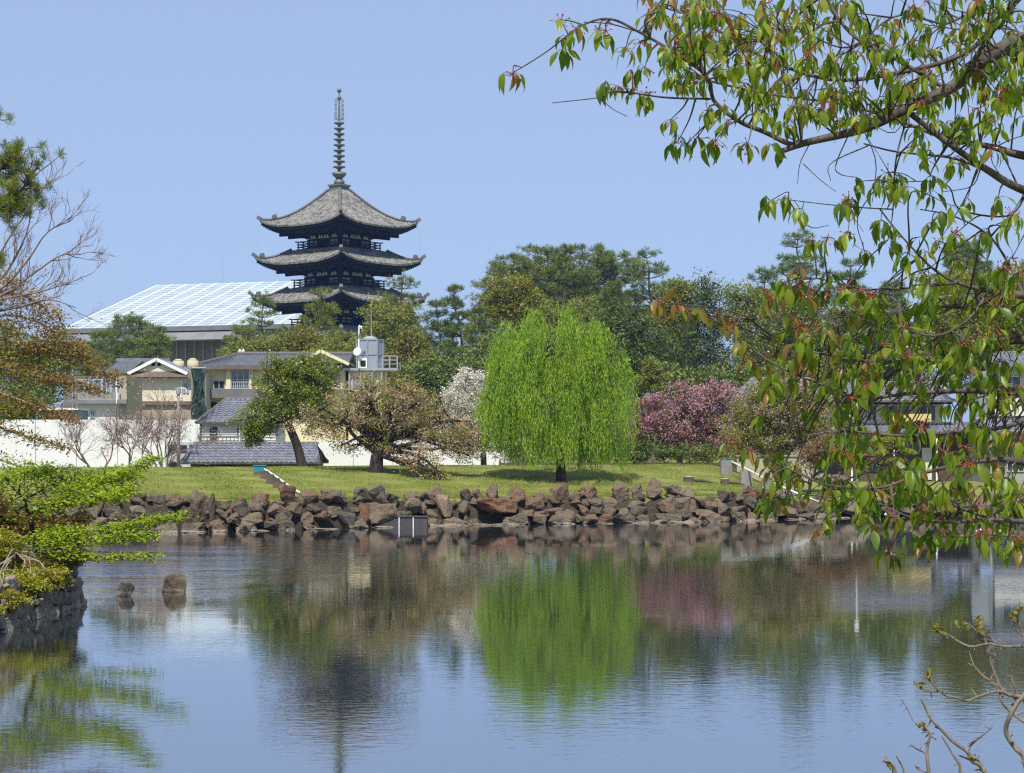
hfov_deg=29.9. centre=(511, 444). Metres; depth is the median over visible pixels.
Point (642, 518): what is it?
boulder
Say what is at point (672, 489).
boulder
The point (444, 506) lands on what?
boulder
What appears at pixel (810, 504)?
boulder
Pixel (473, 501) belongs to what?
stone
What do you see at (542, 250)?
pine tree
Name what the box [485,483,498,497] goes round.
boulder
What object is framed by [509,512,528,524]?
boulder
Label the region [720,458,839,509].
stair rail
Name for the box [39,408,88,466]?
shed
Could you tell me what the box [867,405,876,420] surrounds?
window
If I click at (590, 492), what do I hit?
boulder
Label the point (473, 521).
boulder
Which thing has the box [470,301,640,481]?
willow tree
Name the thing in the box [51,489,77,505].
boulder
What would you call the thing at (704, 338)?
broadleaf tree
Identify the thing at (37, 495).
boulder
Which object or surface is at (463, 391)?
cherry tree
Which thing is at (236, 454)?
roof
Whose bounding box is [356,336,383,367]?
water tank
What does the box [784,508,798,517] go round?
boulder
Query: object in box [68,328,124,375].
pine tree
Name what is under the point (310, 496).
boulder
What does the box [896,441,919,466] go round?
window
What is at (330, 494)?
boulder
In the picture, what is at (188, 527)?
boulder
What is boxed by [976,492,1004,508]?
boulder
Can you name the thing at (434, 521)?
boulder
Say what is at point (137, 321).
pine tree
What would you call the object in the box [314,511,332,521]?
boulder
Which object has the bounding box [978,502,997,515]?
boulder
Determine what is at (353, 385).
window
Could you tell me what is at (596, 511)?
boulder
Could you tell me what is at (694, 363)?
pine tree
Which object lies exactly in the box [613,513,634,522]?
boulder
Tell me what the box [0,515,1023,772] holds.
water
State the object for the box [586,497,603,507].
boulder
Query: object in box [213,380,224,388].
window
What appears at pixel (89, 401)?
annex building
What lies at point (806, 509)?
boulder
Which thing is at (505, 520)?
boulder
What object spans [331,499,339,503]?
stone
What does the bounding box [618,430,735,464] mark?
leafy shrub
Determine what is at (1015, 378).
window
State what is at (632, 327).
broadleaf tree
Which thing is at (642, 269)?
pine tree
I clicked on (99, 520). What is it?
boulder
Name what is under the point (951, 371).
broadleaf tree
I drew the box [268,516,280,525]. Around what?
boulder
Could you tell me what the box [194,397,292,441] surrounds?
white house
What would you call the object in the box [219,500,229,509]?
stone
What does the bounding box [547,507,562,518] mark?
boulder
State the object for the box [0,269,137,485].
maple tree
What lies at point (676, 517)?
boulder
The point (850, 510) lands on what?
boulder
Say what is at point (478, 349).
broadleaf tree
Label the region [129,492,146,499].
boulder
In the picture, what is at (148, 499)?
stone
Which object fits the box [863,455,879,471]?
window
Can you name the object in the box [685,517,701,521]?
boulder
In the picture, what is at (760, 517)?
boulder
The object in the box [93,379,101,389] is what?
window
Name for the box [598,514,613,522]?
boulder
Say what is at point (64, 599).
retaining wall
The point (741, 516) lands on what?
boulder
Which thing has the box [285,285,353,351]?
pine tree
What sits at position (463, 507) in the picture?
boulder
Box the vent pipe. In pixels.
[353,325,361,367]
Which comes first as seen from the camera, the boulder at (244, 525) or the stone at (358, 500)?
the boulder at (244, 525)
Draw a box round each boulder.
[35,490,54,506]
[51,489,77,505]
[62,505,86,517]
[86,504,102,518]
[87,517,109,526]
[102,506,121,517]
[104,498,120,506]
[108,521,131,533]
[109,511,130,521]
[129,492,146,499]
[129,505,145,520]
[144,525,158,532]
[149,492,165,504]
[154,522,177,532]
[165,493,182,507]
[181,523,199,530]
[188,489,209,522]
[208,493,214,520]
[209,519,227,531]
[215,509,228,521]
[226,512,241,525]
[231,501,251,517]
[235,518,256,530]
[242,512,262,524]
[248,502,265,516]
[251,492,269,502]
[261,520,278,529]
[267,503,290,516]
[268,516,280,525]
[270,517,294,529]
[274,511,292,520]
[278,484,295,507]
[286,502,302,517]
[299,489,317,502]
[301,512,313,524]
[302,523,317,529]
[308,505,322,513]
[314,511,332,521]
[320,489,341,499]
[327,504,342,517]
[337,512,357,527]
[353,487,372,501]
[353,518,367,527]
[356,502,369,523]
[367,483,386,503]
[369,502,399,523]
[385,492,398,503]
[403,492,420,500]
[404,497,421,513]
[418,501,426,513]
[422,509,437,518]
[427,486,443,504]
[428,519,441,524]
[435,495,452,517]
[443,517,468,524]
[458,500,468,514]
[459,489,470,501]
[467,518,478,524]
[470,489,481,498]
[476,497,517,514]
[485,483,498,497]
[502,516,512,523]
[508,486,524,503]
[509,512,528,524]
[521,509,534,518]
[524,497,544,510]
[531,512,547,523]
[535,509,549,515]
[547,483,569,503]
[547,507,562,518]
[548,515,564,523]
[555,511,576,522]
[568,492,580,500]
[570,498,588,507]
[578,486,597,498]
[578,504,591,515]
[580,514,598,523]
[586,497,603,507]
[590,506,603,516]
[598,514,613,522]
[601,508,615,515]
[603,498,618,509]
[611,482,629,501]
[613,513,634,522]
[617,508,632,518]
[627,500,644,507]
[630,483,641,499]
[630,505,647,518]
[634,514,648,522]
[646,478,661,497]
[654,518,669,522]
[655,497,678,514]
[661,485,680,493]
[665,513,681,521]
[675,497,690,509]
[677,506,692,520]
[679,486,694,498]
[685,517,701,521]
[689,498,695,511]
[696,498,709,506]
[696,509,711,514]
[699,509,720,521]
[704,500,717,512]
[714,498,722,504]
[717,490,729,501]
[717,505,731,516]
[721,516,730,521]
[730,506,748,514]
[734,511,746,521]
[742,485,759,499]
[745,496,756,507]
[746,512,757,519]
[747,491,756,498]
[751,506,762,513]
[757,514,771,519]
[758,488,768,498]
[782,502,795,518]
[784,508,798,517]
[791,499,799,512]
[793,512,814,518]
[798,505,811,513]
[800,499,813,509]
[811,503,824,512]
[811,513,825,517]
[813,494,829,507]
[824,474,847,480]
[838,503,855,515]
[878,496,891,506]
[881,507,899,516]
[900,507,914,515]
[934,501,957,515]
[956,501,974,515]
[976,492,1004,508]
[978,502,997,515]
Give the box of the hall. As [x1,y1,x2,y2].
[54,279,437,423]
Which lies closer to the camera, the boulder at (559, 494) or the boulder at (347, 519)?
the boulder at (347, 519)
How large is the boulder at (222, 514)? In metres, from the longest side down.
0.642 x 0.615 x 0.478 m
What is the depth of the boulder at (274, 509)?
78.55 m
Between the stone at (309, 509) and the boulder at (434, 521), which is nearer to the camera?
the stone at (309, 509)
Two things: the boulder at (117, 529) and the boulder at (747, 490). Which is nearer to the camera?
the boulder at (117, 529)
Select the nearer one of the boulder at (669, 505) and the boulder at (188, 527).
the boulder at (188, 527)
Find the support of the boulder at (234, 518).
on the ground at (473, 512)
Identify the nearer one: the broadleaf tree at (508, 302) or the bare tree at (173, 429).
the bare tree at (173, 429)
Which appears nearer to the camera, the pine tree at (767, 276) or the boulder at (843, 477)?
the boulder at (843, 477)
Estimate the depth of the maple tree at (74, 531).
40.19 m
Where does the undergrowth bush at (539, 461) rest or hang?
on the ground at (473, 512)
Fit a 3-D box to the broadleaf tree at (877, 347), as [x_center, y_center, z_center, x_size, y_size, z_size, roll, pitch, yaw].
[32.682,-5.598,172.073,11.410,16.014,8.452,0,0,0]
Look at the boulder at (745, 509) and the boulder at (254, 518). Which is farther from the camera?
the boulder at (745, 509)
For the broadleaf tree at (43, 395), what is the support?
on the ground at (473, 512)
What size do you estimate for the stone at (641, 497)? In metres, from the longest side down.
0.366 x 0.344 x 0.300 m
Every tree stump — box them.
[683,476,713,482]
[720,478,744,484]
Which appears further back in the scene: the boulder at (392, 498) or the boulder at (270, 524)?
the boulder at (392, 498)
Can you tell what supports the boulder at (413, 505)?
on the ground at (473, 512)
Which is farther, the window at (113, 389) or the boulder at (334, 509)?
the window at (113, 389)
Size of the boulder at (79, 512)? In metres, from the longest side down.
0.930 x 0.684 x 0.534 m
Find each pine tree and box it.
[0,106,67,275]
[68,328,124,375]
[85,310,172,375]
[124,323,177,368]
[215,323,267,356]
[237,289,286,340]
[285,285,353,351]
[352,294,404,418]
[376,269,432,425]
[399,297,459,437]
[424,283,487,424]
[450,305,501,420]
[457,251,560,350]
[482,241,601,340]
[527,242,620,333]
[576,247,653,350]
[591,276,656,425]
[621,246,705,370]
[647,280,702,409]
[736,265,781,369]
[745,227,839,370]
[819,257,874,371]
[862,277,926,380]
[917,238,1016,422]
[1014,259,1023,349]
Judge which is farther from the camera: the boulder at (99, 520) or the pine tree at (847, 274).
the pine tree at (847, 274)
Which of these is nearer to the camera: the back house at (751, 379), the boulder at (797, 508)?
the boulder at (797, 508)
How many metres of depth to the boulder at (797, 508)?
90.53 m
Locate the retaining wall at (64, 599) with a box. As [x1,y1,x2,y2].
[0,550,86,632]
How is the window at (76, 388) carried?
in the annex building at (89, 401)
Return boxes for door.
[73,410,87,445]
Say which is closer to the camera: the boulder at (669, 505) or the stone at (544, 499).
the stone at (544, 499)
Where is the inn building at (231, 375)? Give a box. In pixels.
[198,349,400,441]
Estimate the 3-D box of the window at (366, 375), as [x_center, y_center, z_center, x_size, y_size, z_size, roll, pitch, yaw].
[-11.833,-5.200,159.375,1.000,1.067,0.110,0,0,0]
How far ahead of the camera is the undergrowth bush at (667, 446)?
131.78 m
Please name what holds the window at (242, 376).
in the inn building at (231, 375)
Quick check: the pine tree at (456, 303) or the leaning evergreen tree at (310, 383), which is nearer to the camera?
the leaning evergreen tree at (310, 383)
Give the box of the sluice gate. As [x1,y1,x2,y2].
[378,516,428,526]
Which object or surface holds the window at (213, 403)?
in the inn building at (231, 375)
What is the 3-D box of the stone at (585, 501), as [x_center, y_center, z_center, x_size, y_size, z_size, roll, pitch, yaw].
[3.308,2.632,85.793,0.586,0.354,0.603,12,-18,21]
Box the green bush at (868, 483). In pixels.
[854,428,889,485]
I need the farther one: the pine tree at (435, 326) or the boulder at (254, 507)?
the pine tree at (435, 326)
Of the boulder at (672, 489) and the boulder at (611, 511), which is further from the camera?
the boulder at (672, 489)
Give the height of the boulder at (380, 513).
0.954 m
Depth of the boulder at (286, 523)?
78.31 m
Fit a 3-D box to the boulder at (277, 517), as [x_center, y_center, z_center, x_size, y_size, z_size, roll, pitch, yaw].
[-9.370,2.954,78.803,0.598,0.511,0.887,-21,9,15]
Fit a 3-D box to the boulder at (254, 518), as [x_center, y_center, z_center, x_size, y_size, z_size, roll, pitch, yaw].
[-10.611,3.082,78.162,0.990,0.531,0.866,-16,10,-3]
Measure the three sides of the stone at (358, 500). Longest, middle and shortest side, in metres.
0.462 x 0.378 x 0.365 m
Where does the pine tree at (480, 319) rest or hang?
on the ground at (473, 512)
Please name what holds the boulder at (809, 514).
on the ground at (473, 512)
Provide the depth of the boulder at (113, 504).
75.77 m
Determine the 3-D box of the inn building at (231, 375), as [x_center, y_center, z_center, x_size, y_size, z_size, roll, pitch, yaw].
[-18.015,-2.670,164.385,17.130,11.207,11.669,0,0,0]
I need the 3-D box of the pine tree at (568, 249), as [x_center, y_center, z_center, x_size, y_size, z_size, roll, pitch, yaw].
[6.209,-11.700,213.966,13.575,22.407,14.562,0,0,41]
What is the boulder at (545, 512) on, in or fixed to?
on the ground at (473, 512)
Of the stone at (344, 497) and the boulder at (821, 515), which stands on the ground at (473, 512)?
the stone at (344, 497)
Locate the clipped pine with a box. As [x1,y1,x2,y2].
[876,436,916,488]
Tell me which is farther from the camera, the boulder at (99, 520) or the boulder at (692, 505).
the boulder at (692, 505)
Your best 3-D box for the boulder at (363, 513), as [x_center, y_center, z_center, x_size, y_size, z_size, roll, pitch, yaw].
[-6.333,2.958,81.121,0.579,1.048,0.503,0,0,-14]
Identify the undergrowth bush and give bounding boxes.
[501,423,565,462]
[549,412,628,462]
[614,406,693,462]
[665,407,739,465]
[729,411,797,468]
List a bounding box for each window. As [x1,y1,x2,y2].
[75,379,83,393]
[84,379,92,388]
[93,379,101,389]
[102,379,110,391]
[111,380,118,392]
[183,382,188,391]
[210,427,216,439]
[211,401,219,407]
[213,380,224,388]
[231,370,248,388]
[352,375,358,387]
[363,375,374,387]
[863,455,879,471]
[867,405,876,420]
[886,405,910,420]
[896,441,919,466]
[918,405,935,420]
[1002,376,1020,388]
[1006,450,1023,471]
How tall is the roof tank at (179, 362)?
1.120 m
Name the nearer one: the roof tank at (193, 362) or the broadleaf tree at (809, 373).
the broadleaf tree at (809, 373)
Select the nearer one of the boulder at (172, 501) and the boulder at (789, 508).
the boulder at (172, 501)
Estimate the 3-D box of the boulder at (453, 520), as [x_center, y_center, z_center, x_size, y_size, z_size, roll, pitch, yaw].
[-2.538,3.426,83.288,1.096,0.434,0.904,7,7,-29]
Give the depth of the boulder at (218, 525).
76.69 m
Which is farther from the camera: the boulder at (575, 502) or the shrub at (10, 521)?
the boulder at (575, 502)
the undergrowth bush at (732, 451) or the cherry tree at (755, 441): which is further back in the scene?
the undergrowth bush at (732, 451)
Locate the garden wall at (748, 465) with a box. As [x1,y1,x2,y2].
[735,455,811,484]
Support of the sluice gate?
in the water
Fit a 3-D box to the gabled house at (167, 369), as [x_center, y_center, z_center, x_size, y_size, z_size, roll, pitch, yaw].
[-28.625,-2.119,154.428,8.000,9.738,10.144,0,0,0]
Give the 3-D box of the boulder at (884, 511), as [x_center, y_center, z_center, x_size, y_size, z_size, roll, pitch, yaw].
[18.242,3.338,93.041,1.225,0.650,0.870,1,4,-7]
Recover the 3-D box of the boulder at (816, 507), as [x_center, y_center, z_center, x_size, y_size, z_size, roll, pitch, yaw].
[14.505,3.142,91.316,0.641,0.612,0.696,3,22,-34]
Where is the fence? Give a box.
[499,461,732,469]
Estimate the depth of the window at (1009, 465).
121.96 m
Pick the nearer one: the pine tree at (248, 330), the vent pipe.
the vent pipe
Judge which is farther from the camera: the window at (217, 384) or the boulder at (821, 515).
the window at (217, 384)
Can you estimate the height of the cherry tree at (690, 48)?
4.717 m
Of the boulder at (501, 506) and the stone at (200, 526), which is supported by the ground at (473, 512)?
the boulder at (501, 506)
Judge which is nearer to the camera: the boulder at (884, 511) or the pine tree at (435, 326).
the boulder at (884, 511)
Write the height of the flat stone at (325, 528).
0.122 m
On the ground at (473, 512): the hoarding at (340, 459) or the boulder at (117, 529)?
the hoarding at (340, 459)
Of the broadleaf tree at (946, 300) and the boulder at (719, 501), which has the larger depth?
the broadleaf tree at (946, 300)
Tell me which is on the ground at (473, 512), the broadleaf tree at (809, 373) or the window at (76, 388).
the broadleaf tree at (809, 373)
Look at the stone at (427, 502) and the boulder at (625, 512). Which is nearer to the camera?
the stone at (427, 502)
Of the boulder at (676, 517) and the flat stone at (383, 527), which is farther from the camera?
the boulder at (676, 517)
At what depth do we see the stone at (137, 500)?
76.22 m
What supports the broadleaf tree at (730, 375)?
on the ground at (473, 512)
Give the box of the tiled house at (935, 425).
[803,381,968,481]
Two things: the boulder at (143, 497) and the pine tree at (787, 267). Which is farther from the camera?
the pine tree at (787, 267)
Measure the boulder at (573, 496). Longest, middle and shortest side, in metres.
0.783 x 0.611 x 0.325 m
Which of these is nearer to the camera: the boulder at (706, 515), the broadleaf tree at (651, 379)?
the boulder at (706, 515)
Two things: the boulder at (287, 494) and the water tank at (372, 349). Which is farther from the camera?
the water tank at (372, 349)
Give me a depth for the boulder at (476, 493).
84.27 m
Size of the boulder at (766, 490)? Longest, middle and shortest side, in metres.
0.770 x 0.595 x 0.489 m
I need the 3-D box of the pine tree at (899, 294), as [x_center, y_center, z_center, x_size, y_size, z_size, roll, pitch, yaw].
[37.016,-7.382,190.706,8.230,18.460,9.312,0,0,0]
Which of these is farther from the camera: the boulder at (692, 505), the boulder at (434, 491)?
the boulder at (692, 505)
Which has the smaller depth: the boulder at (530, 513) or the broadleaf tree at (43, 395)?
the boulder at (530, 513)
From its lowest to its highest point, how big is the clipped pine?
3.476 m
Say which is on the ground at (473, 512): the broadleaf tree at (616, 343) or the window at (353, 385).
the broadleaf tree at (616, 343)
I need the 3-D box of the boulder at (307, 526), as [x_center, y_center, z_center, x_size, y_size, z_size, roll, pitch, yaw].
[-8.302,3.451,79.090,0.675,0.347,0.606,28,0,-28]
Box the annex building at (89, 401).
[65,376,141,419]
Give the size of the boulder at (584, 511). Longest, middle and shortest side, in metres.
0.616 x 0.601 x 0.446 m
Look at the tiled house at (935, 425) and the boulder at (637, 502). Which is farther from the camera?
the tiled house at (935, 425)
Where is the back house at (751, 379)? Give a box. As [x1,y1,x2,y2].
[729,377,823,477]
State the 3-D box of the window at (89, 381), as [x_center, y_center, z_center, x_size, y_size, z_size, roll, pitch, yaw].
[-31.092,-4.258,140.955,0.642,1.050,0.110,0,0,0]
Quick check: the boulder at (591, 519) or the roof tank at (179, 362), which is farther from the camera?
the roof tank at (179, 362)
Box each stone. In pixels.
[130,497,144,505]
[145,496,151,502]
[182,495,189,503]
[191,522,205,531]
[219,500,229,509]
[235,497,245,502]
[254,497,266,507]
[274,498,284,505]
[297,496,307,504]
[307,504,313,512]
[315,528,336,529]
[317,495,329,503]
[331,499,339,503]
[339,495,346,503]
[350,507,359,512]
[352,496,363,504]
[373,526,393,527]
[400,510,411,515]
[420,493,427,498]
[423,499,432,504]
[450,499,457,506]
[462,515,469,524]
[470,497,480,506]
[533,495,547,502]
[573,514,583,522]
[582,499,589,505]
[638,493,645,499]
[655,513,664,519]
[665,492,675,497]
[729,513,735,520]
[735,493,743,500]
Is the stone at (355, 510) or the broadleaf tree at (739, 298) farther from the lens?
the broadleaf tree at (739, 298)
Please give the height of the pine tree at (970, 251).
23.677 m
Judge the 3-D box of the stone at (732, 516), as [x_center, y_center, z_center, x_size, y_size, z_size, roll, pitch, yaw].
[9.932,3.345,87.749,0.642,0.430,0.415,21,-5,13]
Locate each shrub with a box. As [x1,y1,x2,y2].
[0,483,67,548]
[0,526,92,615]
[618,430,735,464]
[882,599,1023,772]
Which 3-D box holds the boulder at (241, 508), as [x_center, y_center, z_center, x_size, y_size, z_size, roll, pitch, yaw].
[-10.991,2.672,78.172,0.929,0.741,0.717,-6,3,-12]
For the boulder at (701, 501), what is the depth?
87.15 m
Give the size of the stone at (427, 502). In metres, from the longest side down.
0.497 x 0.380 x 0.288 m
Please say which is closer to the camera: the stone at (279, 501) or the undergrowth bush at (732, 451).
the stone at (279, 501)
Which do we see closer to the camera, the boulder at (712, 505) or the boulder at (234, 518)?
the boulder at (234, 518)
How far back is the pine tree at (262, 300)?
224.28 m
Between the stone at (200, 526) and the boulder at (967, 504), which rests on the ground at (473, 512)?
the boulder at (967, 504)
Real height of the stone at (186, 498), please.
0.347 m
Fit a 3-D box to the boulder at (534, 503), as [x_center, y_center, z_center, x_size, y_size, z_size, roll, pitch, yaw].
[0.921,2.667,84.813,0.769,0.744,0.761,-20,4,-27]
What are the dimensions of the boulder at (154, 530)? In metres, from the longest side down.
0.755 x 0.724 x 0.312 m
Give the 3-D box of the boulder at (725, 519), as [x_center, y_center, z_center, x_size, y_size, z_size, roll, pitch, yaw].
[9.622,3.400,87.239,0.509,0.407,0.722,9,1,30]
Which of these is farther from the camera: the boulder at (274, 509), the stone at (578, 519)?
the stone at (578, 519)
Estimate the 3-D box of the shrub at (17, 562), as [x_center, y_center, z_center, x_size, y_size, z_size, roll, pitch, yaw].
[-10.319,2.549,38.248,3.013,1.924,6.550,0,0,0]
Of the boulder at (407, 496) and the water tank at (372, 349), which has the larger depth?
the water tank at (372, 349)
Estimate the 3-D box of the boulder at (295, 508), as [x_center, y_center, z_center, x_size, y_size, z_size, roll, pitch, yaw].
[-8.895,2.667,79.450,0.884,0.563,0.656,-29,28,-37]
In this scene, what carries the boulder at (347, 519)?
in the water
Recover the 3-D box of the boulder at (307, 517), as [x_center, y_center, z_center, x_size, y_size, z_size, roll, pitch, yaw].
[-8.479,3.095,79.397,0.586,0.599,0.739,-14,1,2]
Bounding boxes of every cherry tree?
[279,369,495,481]
[436,365,535,464]
[498,0,1023,572]
[614,375,753,462]
[711,373,843,485]
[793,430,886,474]
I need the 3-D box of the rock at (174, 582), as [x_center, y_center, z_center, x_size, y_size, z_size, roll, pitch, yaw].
[-8.030,3.392,45.643,0.533,0.716,0.493,9,-1,-28]
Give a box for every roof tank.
[173,359,183,367]
[187,358,198,369]
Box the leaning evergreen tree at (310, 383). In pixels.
[223,348,342,465]
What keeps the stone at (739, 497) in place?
on the ground at (473, 512)
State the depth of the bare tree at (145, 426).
103.70 m
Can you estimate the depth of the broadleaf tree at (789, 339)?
175.54 m
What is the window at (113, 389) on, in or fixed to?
in the annex building at (89, 401)
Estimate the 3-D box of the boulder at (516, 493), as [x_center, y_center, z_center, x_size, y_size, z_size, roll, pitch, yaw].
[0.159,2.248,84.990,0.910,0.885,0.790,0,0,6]
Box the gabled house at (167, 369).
[97,358,210,419]
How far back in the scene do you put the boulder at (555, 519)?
84.33 m
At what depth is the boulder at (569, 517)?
84.42 m
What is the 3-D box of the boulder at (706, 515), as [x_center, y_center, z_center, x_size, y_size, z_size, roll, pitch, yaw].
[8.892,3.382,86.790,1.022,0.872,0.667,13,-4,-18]
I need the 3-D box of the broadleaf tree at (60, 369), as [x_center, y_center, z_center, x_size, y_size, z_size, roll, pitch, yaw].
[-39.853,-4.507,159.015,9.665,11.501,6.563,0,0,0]
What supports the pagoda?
on the ground at (473, 512)
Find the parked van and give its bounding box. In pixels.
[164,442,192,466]
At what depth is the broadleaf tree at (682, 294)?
184.39 m
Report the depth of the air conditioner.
158.93 m
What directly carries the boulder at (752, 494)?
on the ground at (473, 512)
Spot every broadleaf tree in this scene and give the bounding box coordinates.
[0,318,37,379]
[0,322,88,419]
[0,376,73,419]
[222,330,300,354]
[268,320,335,351]
[299,333,361,360]
[354,293,423,363]
[384,316,440,440]
[397,347,487,437]
[456,320,534,374]
[476,271,550,423]
[490,316,630,391]
[491,292,607,341]
[586,296,685,412]
[633,354,672,462]
[639,354,790,457]
[648,274,708,459]
[662,266,753,462]
[712,278,794,369]
[740,280,841,375]
[784,342,892,475]
[814,298,933,380]
[881,328,1018,421]
[913,259,1023,421]
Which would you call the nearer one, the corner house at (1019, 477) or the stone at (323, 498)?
the stone at (323, 498)
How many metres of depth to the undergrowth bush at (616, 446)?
131.70 m
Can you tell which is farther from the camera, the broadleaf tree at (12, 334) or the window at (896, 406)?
the broadleaf tree at (12, 334)
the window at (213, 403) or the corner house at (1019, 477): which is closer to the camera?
the corner house at (1019, 477)
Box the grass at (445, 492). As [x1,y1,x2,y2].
[12,464,802,500]
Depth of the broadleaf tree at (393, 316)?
195.62 m
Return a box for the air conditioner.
[360,358,366,367]
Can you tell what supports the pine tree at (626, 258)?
on the ground at (473, 512)
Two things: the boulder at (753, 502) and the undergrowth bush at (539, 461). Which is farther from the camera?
the undergrowth bush at (539, 461)
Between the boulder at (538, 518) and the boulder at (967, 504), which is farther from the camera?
the boulder at (967, 504)
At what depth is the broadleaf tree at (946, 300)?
159.69 m
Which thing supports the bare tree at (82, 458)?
on the ground at (473, 512)
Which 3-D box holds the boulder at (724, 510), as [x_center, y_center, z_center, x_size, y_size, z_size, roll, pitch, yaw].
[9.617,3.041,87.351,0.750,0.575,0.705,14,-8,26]
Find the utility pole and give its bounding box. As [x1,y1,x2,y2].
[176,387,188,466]
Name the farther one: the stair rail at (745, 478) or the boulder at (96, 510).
the stair rail at (745, 478)
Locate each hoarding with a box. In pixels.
[0,420,199,467]
[313,440,508,465]
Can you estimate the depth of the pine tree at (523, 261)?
213.80 m
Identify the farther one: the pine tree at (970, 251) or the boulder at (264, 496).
the pine tree at (970, 251)
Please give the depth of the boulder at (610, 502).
85.66 m
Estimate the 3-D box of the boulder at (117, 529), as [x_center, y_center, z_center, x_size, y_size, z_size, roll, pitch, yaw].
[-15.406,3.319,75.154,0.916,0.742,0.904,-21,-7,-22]
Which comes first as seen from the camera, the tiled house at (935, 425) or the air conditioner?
the tiled house at (935, 425)
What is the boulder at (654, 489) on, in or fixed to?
on the ground at (473, 512)
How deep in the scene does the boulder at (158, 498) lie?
76.86 m
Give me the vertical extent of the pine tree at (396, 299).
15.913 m
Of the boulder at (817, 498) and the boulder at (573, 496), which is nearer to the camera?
the boulder at (573, 496)
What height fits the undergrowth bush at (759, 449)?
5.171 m
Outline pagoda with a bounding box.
[248,88,433,424]
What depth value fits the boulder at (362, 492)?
81.49 m
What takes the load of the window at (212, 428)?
in the white house at (214, 416)
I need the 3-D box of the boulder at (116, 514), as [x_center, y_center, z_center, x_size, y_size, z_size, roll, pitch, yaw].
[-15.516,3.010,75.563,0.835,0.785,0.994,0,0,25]
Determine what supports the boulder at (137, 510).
on the ground at (473, 512)
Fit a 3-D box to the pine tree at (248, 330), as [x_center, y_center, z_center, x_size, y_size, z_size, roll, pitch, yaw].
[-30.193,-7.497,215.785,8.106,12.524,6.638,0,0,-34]
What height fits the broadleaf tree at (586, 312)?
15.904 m
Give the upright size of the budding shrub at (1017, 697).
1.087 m
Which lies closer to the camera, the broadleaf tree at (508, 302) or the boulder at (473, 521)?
the boulder at (473, 521)
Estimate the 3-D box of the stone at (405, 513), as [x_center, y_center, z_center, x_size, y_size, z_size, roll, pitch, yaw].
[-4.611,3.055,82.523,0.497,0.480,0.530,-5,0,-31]
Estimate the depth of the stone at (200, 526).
76.99 m
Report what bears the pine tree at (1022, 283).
on the ground at (473, 512)
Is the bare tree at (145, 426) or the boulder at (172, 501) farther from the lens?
the bare tree at (145, 426)
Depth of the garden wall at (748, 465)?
118.00 m
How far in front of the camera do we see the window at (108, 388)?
140.96 m
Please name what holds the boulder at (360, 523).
in the water
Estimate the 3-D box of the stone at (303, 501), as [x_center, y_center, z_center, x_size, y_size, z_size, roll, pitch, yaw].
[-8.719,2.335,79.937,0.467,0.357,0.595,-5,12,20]
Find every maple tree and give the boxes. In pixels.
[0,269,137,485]
[0,452,199,565]
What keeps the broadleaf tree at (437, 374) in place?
on the ground at (473, 512)
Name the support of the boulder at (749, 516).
on the ground at (473, 512)
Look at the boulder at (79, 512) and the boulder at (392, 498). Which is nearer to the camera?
the boulder at (79, 512)
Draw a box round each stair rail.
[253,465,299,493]
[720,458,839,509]
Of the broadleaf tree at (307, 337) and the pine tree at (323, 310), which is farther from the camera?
the pine tree at (323, 310)
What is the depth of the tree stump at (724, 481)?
96.31 m
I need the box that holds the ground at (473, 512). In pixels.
[0,426,1023,607]
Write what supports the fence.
on the ground at (473, 512)
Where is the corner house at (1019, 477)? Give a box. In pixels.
[963,351,1023,482]
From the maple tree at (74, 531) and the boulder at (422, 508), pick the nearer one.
the maple tree at (74, 531)
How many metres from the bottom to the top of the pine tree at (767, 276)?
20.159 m
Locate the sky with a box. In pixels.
[0,0,1023,430]
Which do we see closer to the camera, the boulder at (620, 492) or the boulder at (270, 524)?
the boulder at (270, 524)
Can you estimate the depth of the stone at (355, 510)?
80.92 m
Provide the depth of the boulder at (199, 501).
77.15 m
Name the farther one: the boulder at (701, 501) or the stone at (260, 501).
the boulder at (701, 501)
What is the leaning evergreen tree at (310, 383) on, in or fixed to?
on the ground at (473, 512)
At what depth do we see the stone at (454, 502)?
83.74 m
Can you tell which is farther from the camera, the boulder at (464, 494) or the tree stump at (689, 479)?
the tree stump at (689, 479)
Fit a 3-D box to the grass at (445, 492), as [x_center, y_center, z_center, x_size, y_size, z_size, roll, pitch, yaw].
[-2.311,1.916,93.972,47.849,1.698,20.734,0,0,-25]
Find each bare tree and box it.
[0,140,115,330]
[51,395,122,467]
[92,393,177,465]
[98,366,224,466]
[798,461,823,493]
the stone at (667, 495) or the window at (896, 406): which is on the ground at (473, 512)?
the stone at (667, 495)
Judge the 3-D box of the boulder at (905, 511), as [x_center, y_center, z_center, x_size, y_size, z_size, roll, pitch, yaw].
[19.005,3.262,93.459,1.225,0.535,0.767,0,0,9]
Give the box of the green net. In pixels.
[191,366,205,419]
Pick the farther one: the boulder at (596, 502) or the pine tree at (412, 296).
the pine tree at (412, 296)
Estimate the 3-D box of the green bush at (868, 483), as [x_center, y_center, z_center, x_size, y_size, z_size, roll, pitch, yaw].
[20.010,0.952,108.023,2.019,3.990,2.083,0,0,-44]
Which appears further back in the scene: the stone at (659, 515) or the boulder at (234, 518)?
the stone at (659, 515)

